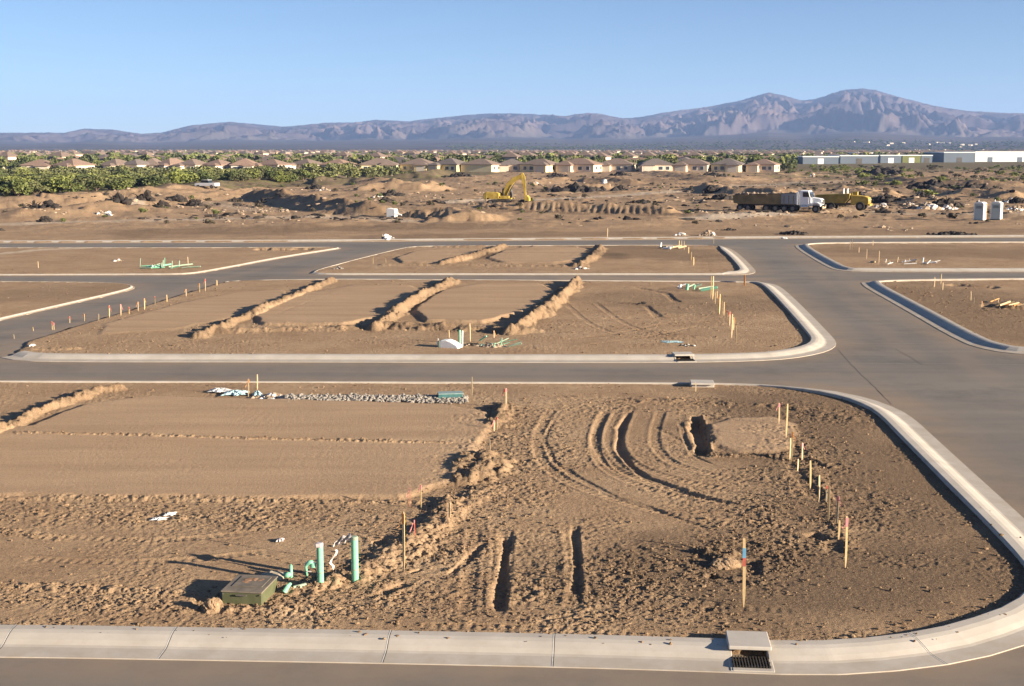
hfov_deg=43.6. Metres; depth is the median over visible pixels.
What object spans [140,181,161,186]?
desert shrub
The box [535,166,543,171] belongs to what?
garage door
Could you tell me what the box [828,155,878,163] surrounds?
warehouse
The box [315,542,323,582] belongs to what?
green pipe
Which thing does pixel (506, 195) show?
excavator
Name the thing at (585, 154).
house
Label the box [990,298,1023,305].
pipe debris
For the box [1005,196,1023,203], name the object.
brush heap
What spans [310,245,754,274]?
kerb
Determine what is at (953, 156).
warehouse
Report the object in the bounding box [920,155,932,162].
warehouse
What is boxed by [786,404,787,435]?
survey stake
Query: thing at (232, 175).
desert shrub
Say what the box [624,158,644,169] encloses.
house
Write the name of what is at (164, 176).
desert shrub
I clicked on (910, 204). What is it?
rubble pile
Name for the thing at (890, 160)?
loading door
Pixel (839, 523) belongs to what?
survey stake
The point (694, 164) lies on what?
house
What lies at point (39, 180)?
desert shrub
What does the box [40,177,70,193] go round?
desert shrub
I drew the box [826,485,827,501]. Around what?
survey stake
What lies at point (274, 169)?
desert shrub
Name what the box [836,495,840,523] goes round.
survey stake
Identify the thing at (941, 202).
brush heap
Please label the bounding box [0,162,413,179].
desert thicket
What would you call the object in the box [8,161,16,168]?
garden tree
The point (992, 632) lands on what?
kerb
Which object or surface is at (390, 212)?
headwall block
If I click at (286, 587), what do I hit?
broken pipe piece
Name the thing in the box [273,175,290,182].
desert shrub
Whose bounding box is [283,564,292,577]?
tee pipe fitting
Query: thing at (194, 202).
brush heap
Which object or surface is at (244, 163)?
house
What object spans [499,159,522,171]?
house
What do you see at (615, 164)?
house
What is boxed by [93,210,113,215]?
rubble pile
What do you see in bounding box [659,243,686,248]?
pipe debris
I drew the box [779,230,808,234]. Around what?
brush heap
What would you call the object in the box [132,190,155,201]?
brush heap
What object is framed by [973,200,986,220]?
portable toilet
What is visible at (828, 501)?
survey stake
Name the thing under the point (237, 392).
plastic sheet
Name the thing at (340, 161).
house
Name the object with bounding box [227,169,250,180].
desert shrub
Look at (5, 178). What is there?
desert shrub
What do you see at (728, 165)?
house
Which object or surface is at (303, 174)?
desert shrub
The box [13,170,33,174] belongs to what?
desert shrub
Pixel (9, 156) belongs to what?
house
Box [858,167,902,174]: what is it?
brush heap
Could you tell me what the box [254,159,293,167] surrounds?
house
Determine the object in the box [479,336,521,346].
pipe debris
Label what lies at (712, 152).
house
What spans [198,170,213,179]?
desert shrub
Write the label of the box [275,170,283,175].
desert shrub
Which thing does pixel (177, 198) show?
brush heap
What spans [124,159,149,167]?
house
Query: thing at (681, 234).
rubble pile
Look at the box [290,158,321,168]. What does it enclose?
house
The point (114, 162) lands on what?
house
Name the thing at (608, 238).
kerb
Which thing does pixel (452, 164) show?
house
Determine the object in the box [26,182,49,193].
desert shrub
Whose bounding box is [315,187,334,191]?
rubble pile
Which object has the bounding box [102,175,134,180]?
desert shrub
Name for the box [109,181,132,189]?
desert shrub
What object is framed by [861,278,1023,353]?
kerb
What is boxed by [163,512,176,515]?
plastic sheet
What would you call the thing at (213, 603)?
boulder
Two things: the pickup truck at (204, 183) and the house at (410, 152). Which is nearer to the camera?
the pickup truck at (204, 183)
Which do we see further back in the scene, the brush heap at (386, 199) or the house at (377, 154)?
the house at (377, 154)
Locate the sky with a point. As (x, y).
(134, 66)
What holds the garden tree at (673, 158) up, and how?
on the ground
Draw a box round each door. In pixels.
[416,166,424,170]
[500,166,506,171]
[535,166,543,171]
[558,166,567,171]
[602,166,607,171]
[644,166,652,170]
[675,166,683,170]
[727,166,736,171]
[747,166,755,171]
[818,159,823,163]
[856,158,861,163]
[888,158,893,162]
[983,205,985,219]
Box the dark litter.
[0,168,1022,230]
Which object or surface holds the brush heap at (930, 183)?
on the ground
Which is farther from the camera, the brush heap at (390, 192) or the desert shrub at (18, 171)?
the desert shrub at (18, 171)
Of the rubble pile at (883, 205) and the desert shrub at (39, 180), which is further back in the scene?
the desert shrub at (39, 180)
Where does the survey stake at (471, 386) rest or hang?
on the ground
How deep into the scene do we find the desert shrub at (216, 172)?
336.42 m
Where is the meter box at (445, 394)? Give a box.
[437,391,463,398]
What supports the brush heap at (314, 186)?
on the ground
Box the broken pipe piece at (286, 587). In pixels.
[282,582,306,592]
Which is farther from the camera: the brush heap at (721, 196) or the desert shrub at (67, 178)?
the desert shrub at (67, 178)
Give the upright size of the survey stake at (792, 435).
1.080 m
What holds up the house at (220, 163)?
on the ground
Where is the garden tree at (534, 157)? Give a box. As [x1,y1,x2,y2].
[531,154,543,159]
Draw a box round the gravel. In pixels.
[283,393,468,403]
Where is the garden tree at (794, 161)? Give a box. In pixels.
[786,157,797,167]
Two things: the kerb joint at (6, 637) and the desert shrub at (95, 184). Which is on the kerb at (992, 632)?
the kerb joint at (6, 637)
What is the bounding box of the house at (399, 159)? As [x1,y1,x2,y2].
[391,157,411,167]
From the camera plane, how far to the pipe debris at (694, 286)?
81.40 m
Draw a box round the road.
[0,237,1023,685]
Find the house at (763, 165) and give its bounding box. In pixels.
[745,159,780,171]
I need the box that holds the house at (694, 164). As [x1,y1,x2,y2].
[673,158,711,171]
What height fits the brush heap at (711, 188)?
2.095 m
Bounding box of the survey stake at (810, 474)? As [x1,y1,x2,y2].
[810,460,811,488]
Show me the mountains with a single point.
(862, 114)
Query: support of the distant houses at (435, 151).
on the ground
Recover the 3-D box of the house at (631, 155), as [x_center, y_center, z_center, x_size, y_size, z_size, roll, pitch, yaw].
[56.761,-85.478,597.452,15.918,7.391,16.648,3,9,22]
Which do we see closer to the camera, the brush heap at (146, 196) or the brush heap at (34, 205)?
the brush heap at (34, 205)
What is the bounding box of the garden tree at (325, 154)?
[320,152,336,160]
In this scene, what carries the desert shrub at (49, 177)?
on the ground
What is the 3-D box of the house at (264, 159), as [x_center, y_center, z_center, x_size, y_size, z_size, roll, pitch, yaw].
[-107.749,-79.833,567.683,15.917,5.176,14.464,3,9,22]
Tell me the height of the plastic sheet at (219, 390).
0.140 m
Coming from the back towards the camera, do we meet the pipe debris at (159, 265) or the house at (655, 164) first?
the house at (655, 164)
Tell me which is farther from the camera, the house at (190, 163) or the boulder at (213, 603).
the house at (190, 163)
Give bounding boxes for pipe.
[260,571,283,579]
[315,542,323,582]
[330,533,358,581]
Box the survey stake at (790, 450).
[789,438,790,459]
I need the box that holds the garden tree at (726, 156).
[722,154,737,159]
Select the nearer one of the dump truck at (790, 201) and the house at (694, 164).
the dump truck at (790, 201)
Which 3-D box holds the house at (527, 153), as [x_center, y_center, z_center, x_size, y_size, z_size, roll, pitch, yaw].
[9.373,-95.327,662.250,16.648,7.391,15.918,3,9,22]
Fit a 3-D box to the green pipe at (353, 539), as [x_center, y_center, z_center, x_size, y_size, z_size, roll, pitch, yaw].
[-3.496,4.563,26.645,0.610,1.272,0.159,0,9,0]
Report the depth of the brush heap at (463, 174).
385.73 m
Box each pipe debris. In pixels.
[140,258,200,268]
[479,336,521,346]
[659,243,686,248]
[678,283,717,290]
[870,257,939,263]
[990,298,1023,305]
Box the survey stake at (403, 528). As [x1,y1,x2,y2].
[398,512,404,570]
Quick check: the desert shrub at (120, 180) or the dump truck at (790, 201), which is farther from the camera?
the desert shrub at (120, 180)
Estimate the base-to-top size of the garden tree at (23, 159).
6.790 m
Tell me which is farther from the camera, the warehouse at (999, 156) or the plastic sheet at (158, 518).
the warehouse at (999, 156)
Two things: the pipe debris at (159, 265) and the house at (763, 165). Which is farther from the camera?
the house at (763, 165)
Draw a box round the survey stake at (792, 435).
[791,431,795,461]
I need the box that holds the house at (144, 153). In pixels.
[137,151,153,154]
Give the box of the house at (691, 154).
[678,152,704,158]
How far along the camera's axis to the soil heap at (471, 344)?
58.59 m
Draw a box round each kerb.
[0,235,1023,242]
[0,247,340,275]
[0,281,134,320]
[0,380,1023,674]
[1,279,835,362]
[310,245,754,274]
[795,241,1023,271]
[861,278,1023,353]
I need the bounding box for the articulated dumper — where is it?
[816,188,871,210]
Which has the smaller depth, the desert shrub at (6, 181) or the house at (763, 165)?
the desert shrub at (6, 181)
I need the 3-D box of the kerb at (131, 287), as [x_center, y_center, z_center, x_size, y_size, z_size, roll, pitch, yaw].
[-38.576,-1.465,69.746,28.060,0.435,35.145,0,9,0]
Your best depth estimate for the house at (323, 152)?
718.08 m
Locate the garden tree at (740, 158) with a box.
[731,155,745,162]
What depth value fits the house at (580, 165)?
487.69 m
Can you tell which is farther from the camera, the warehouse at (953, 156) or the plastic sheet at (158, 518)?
the warehouse at (953, 156)
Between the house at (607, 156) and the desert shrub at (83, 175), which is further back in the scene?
the house at (607, 156)
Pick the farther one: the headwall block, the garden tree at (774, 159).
the garden tree at (774, 159)
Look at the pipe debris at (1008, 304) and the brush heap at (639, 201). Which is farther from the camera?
the brush heap at (639, 201)
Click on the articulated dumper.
(861, 202)
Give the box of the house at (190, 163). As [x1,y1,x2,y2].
[170,159,206,168]
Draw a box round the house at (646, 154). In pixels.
[639,152,656,157]
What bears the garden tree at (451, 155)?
on the ground
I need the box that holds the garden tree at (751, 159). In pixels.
[747,154,760,162]
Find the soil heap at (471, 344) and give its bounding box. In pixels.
[465,342,478,345]
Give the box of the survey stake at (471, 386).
[471,377,472,396]
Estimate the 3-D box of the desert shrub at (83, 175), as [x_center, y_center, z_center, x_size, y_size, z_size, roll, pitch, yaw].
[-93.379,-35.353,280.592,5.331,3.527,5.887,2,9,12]
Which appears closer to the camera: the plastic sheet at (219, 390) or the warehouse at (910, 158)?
the plastic sheet at (219, 390)
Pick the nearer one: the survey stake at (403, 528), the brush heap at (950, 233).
the survey stake at (403, 528)
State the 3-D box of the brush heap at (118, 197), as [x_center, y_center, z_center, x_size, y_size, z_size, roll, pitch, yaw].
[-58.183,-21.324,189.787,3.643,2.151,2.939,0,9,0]
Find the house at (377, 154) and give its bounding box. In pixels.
[369,152,389,157]
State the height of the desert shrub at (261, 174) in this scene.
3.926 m
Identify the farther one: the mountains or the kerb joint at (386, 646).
the mountains
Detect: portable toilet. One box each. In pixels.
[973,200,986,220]
[990,200,1002,219]
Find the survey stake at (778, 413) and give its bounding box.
[776,403,779,422]
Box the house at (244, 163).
[229,158,256,169]
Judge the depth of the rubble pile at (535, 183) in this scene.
302.30 m
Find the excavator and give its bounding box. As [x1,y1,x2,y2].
[483,173,530,202]
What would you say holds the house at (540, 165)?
on the ground
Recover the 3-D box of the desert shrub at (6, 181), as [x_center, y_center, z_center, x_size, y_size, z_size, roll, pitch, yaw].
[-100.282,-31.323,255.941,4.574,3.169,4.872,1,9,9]
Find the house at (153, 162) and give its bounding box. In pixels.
[146,158,160,167]
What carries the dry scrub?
on the ground
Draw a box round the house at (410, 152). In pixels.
[403,151,418,154]
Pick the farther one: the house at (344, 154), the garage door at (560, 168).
the house at (344, 154)
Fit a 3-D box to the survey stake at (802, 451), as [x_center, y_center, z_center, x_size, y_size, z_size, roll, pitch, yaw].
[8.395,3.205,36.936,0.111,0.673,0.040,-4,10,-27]
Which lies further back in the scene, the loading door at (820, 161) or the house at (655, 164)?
the loading door at (820, 161)
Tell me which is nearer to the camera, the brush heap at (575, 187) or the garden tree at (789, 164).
the brush heap at (575, 187)
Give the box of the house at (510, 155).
[502,152,520,159]
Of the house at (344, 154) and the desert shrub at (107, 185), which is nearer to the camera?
the desert shrub at (107, 185)
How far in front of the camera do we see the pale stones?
200.16 m
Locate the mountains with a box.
[0,88,1023,150]
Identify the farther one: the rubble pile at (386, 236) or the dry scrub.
the dry scrub
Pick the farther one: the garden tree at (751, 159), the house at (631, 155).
the house at (631, 155)
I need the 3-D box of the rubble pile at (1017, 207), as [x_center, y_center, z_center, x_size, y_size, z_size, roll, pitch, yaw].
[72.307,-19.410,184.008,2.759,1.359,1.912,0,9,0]
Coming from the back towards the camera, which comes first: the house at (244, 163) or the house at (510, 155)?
the house at (510, 155)
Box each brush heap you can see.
[26,200,40,208]
[36,216,52,221]
[38,199,61,208]
[106,192,131,204]
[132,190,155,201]
[152,200,170,207]
[165,194,187,201]
[180,198,205,205]
[227,197,237,201]
[253,200,264,206]
[305,183,321,188]
[375,196,395,201]
[380,190,405,195]
[447,172,471,176]
[544,181,619,192]
[546,172,568,176]
[609,171,631,175]
[616,185,628,190]
[626,199,650,202]
[701,184,720,193]
[703,171,725,176]
[703,193,732,199]
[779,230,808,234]
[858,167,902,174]
[871,193,902,202]
[894,179,960,189]
[909,192,937,197]
[926,231,976,234]
[932,197,963,206]
[952,182,996,189]
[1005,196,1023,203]
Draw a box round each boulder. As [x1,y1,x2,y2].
[201,597,222,609]
[709,557,741,569]
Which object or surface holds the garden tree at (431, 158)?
on the ground
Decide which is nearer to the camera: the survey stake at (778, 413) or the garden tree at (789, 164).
the survey stake at (778, 413)
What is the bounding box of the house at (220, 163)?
[202,159,231,169]
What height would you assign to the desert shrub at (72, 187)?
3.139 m
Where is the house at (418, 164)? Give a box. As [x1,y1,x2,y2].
[399,158,433,171]
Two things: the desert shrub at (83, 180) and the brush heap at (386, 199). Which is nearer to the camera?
the brush heap at (386, 199)
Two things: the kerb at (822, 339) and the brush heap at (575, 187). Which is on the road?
the kerb at (822, 339)
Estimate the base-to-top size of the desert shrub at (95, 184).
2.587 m
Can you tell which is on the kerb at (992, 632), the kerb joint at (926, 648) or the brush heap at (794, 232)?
the kerb joint at (926, 648)
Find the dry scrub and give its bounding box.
[2,164,1023,223]
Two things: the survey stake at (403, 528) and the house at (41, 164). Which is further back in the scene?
the house at (41, 164)
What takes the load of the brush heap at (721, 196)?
on the ground
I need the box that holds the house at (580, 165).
[555,158,602,171]
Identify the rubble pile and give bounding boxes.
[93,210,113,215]
[249,392,290,398]
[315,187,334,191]
[381,234,394,239]
[473,343,507,347]
[528,181,541,185]
[572,266,588,269]
[674,232,686,235]
[698,230,716,235]
[868,203,893,207]
[901,202,917,205]
[911,201,944,209]
[943,203,958,209]
[1006,205,1023,210]
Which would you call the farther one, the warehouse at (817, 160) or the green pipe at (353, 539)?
the warehouse at (817, 160)
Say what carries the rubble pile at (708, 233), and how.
on the ground
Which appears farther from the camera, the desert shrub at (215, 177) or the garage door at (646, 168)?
the garage door at (646, 168)
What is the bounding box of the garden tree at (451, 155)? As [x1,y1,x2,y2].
[444,153,458,159]
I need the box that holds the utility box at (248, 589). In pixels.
[221,574,277,604]
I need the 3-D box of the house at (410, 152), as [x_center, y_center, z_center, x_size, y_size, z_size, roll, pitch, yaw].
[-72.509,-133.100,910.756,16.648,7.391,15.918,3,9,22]
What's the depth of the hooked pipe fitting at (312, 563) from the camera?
26.84 m
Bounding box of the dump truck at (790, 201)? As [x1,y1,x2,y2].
[733,189,825,212]
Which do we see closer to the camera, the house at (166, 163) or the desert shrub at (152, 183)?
the desert shrub at (152, 183)
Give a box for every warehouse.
[797,156,838,163]
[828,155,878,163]
[878,155,901,162]
[901,155,920,162]
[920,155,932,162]
[924,152,975,161]
[945,151,1023,161]
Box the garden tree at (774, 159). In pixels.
[767,156,777,161]
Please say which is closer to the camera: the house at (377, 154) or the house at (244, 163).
the house at (244, 163)
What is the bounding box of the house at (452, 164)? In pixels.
[427,158,464,171]
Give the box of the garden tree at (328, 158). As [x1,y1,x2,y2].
[318,155,333,160]
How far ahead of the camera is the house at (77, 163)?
469.33 m
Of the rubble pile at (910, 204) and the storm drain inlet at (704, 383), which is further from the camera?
the rubble pile at (910, 204)
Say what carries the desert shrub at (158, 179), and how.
on the ground
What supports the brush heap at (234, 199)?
on the ground
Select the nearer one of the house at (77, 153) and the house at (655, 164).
the house at (655, 164)
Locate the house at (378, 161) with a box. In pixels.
[358,158,398,168]
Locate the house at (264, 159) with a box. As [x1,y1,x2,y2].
[255,157,273,160]
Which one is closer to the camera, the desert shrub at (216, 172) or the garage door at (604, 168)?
the desert shrub at (216, 172)
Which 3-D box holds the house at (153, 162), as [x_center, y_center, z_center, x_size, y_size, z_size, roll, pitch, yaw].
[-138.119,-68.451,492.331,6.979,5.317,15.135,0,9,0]
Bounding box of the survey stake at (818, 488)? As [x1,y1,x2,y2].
[818,475,819,501]
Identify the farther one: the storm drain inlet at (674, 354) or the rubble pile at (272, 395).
the storm drain inlet at (674, 354)
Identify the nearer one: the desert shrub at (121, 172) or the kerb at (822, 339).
the kerb at (822, 339)
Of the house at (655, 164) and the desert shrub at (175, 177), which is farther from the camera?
the house at (655, 164)
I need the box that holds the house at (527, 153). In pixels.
[521,152,537,156]
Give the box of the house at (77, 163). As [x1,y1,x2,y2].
[52,158,95,167]
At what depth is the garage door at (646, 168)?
486.85 m
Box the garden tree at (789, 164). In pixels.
[785,161,793,169]
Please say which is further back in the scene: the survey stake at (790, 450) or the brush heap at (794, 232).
the brush heap at (794, 232)
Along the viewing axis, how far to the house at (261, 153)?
967.43 m
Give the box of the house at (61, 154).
[44,152,75,159]
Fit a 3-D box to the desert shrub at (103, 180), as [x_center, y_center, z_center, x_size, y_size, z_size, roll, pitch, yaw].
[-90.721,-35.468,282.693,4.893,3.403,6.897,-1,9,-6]
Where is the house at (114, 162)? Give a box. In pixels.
[100,159,126,167]
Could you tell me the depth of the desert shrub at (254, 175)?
308.27 m
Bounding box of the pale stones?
[25,167,1022,230]
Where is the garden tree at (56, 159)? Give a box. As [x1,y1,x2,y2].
[49,158,63,161]
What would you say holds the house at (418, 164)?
on the ground
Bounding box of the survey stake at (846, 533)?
[842,516,848,567]
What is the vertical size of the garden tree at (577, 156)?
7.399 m
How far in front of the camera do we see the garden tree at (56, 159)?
518.07 m
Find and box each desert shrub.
[0,175,21,181]
[0,179,15,191]
[0,179,33,195]
[3,190,14,195]
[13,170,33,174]
[25,175,37,178]
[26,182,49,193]
[32,179,48,191]
[39,175,56,179]
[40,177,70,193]
[56,175,74,182]
[56,179,81,192]
[71,176,97,189]
[75,174,100,178]
[83,180,105,190]
[91,175,109,182]
[95,170,110,173]
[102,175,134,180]
[105,182,112,189]
[106,177,132,183]
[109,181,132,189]
[110,171,129,175]
[114,178,128,189]
[125,173,142,178]
[136,175,167,183]
[137,170,150,174]
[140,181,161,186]
[154,172,169,177]
[161,175,171,183]
[165,170,189,183]
[179,172,199,183]
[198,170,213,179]
[207,172,222,179]
[213,170,223,174]
[223,170,241,180]
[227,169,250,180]
[241,168,260,180]
[252,165,265,178]
[261,170,278,179]
[271,167,286,175]
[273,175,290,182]
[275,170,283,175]
[284,173,297,182]
[296,169,311,181]
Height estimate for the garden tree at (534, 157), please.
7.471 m
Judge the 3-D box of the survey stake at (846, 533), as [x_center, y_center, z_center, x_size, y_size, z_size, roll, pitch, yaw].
[7.129,4.341,27.450,0.134,1.301,0.040,0,9,2]
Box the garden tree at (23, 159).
[15,156,29,164]
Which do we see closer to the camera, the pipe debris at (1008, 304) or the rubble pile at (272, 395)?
the rubble pile at (272, 395)
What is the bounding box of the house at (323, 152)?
[313,151,332,155]
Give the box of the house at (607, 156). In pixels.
[589,152,612,159]
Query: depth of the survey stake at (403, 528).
27.19 m
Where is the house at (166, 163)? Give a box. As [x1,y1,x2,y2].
[157,158,183,169]
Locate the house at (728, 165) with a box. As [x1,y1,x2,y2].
[711,158,745,171]
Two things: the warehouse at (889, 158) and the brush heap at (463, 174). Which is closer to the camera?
the brush heap at (463, 174)
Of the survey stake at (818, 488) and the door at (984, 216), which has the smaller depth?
the survey stake at (818, 488)
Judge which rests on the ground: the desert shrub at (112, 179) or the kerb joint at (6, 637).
the desert shrub at (112, 179)
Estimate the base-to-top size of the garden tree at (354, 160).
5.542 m
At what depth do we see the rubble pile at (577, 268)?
95.81 m
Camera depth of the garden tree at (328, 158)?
514.64 m
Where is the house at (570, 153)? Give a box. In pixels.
[560,151,576,156]
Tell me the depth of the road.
51.77 m
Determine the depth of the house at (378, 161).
486.89 m
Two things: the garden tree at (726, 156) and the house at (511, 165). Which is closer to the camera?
the house at (511, 165)
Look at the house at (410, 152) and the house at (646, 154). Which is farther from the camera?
the house at (410, 152)
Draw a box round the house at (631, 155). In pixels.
[621,152,637,157]
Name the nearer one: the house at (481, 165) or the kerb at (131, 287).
the kerb at (131, 287)
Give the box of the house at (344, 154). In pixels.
[333,152,352,156]
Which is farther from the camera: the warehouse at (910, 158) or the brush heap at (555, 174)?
the warehouse at (910, 158)
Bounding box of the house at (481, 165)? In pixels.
[460,159,500,171]
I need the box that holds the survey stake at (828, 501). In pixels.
[828,485,829,521]
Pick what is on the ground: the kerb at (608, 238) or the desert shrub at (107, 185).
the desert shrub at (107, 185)
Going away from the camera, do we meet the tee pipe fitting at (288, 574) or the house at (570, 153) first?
the tee pipe fitting at (288, 574)
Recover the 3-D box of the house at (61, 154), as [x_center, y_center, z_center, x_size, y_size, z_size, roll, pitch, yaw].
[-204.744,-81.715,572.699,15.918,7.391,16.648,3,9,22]
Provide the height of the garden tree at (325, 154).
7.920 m
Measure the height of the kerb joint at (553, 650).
0.166 m
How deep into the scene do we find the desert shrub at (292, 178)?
326.88 m
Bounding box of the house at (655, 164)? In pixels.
[637,158,673,171]
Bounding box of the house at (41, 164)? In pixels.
[21,159,52,169]
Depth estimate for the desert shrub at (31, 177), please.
293.23 m
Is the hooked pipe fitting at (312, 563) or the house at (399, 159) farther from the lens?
the house at (399, 159)
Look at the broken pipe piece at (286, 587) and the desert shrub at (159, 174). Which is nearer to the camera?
the broken pipe piece at (286, 587)
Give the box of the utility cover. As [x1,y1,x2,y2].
[437,339,461,348]
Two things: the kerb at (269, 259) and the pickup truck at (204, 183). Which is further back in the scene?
the pickup truck at (204, 183)
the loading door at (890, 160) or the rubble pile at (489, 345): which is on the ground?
the rubble pile at (489, 345)
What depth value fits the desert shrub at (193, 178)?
303.30 m
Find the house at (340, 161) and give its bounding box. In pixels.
[318,159,357,167]
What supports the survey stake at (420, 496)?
on the ground
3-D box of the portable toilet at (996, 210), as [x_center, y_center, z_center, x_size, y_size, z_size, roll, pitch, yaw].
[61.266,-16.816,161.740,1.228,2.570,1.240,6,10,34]
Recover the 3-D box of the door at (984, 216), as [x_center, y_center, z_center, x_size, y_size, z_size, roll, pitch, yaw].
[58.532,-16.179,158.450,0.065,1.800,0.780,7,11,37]
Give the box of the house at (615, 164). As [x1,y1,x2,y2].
[601,158,635,171]
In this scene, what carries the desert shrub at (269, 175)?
on the ground
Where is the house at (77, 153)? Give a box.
[69,151,82,155]
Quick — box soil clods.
[0,269,1022,644]
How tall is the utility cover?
0.417 m
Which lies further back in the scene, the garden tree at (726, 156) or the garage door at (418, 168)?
the garden tree at (726, 156)
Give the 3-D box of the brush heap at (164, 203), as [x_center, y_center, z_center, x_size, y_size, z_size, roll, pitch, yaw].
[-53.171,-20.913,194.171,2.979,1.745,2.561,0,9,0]
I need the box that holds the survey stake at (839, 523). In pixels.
[838,520,840,539]
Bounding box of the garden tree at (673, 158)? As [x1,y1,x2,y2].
[665,155,677,162]
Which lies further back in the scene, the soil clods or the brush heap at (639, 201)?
the brush heap at (639, 201)
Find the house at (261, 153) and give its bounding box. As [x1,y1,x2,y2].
[254,151,268,155]
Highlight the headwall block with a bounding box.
[386,208,401,216]
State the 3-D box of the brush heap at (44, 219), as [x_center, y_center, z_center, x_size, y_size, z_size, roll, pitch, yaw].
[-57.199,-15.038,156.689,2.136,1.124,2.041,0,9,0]
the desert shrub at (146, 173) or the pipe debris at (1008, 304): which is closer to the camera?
the pipe debris at (1008, 304)
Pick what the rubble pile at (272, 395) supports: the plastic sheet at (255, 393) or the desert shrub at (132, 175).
the plastic sheet at (255, 393)
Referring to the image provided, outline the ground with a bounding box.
[0,162,1023,654]
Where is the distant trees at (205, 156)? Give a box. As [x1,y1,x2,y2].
[0,139,1023,168]
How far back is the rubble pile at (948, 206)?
189.33 m
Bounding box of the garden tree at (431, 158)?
[423,154,436,161]
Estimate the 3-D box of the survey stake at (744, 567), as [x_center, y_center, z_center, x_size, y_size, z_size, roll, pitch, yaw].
[4.555,4.588,25.143,0.081,1.553,0.038,2,9,10]
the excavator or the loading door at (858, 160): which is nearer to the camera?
the excavator
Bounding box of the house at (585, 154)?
[575,152,593,156]
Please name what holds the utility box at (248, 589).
on the ground
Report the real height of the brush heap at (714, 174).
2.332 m
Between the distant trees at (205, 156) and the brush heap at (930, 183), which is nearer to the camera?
the brush heap at (930, 183)
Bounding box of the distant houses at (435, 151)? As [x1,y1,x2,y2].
[0,141,1023,154]
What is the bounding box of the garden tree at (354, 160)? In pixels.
[348,158,358,162]
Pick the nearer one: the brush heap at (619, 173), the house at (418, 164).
the brush heap at (619, 173)
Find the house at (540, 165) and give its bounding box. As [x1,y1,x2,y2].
[518,159,556,171]
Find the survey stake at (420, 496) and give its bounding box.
[418,484,421,508]
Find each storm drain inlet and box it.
[671,352,696,361]
[690,380,713,386]
[725,630,774,671]
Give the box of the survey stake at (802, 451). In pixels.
[801,443,804,459]
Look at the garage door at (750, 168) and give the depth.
489.83 m
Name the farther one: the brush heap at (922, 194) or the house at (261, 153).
the house at (261, 153)
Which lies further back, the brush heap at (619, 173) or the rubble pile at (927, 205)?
the brush heap at (619, 173)
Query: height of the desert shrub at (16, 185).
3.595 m
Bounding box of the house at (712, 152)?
[706,151,718,154]
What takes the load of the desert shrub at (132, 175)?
on the ground
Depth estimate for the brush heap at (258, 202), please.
198.76 m
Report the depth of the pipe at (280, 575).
26.91 m
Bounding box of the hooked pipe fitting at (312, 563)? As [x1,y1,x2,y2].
[305,560,315,577]
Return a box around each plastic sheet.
[149,517,168,520]
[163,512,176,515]
[207,388,230,391]
[221,390,249,395]
[252,391,261,395]
[662,340,683,342]
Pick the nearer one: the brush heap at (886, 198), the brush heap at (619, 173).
the brush heap at (886, 198)
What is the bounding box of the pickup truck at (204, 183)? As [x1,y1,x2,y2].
[195,180,219,188]
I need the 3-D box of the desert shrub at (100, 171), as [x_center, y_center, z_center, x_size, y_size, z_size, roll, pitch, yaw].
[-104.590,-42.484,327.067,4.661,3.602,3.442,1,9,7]
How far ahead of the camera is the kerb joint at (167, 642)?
23.34 m
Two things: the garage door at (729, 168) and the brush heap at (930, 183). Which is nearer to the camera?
the brush heap at (930, 183)
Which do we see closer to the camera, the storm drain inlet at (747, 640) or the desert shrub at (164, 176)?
the storm drain inlet at (747, 640)
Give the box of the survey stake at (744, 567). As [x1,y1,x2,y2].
[742,538,745,606]
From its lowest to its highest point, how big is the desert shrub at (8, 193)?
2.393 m
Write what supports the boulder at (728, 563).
on the ground
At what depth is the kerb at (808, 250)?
95.87 m
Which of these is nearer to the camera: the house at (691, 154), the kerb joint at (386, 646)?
the kerb joint at (386, 646)
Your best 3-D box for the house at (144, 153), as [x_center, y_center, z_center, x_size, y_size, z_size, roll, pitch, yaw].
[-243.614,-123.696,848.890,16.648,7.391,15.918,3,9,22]
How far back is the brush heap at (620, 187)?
272.45 m
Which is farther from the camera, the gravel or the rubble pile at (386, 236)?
the rubble pile at (386, 236)
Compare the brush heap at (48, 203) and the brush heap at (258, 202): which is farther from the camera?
the brush heap at (258, 202)
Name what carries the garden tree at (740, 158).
on the ground
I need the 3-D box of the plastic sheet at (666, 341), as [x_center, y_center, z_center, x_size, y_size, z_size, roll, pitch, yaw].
[7.454,-0.077,59.621,1.103,0.045,0.732,0,9,0]
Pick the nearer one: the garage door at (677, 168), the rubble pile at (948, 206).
the rubble pile at (948, 206)
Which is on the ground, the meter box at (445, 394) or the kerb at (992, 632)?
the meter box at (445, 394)
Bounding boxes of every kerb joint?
[0,625,15,648]
[158,627,176,658]
[381,630,391,662]
[552,634,554,665]
[908,633,946,663]
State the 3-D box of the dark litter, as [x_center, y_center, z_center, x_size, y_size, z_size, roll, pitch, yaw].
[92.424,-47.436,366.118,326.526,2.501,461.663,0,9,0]
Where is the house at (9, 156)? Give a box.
[0,152,16,168]
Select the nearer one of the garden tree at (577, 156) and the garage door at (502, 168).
the garage door at (502, 168)
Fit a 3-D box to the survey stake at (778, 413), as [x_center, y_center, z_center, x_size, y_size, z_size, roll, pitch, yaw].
[8.649,2.360,41.654,0.142,0.846,0.035,0,9,-3]
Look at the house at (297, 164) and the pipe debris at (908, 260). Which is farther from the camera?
the house at (297, 164)
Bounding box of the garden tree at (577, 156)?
[571,154,583,159]
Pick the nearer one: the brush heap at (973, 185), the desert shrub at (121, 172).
the brush heap at (973, 185)
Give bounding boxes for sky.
[0,0,1023,133]
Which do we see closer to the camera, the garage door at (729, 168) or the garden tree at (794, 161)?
the garage door at (729, 168)
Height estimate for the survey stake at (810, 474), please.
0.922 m

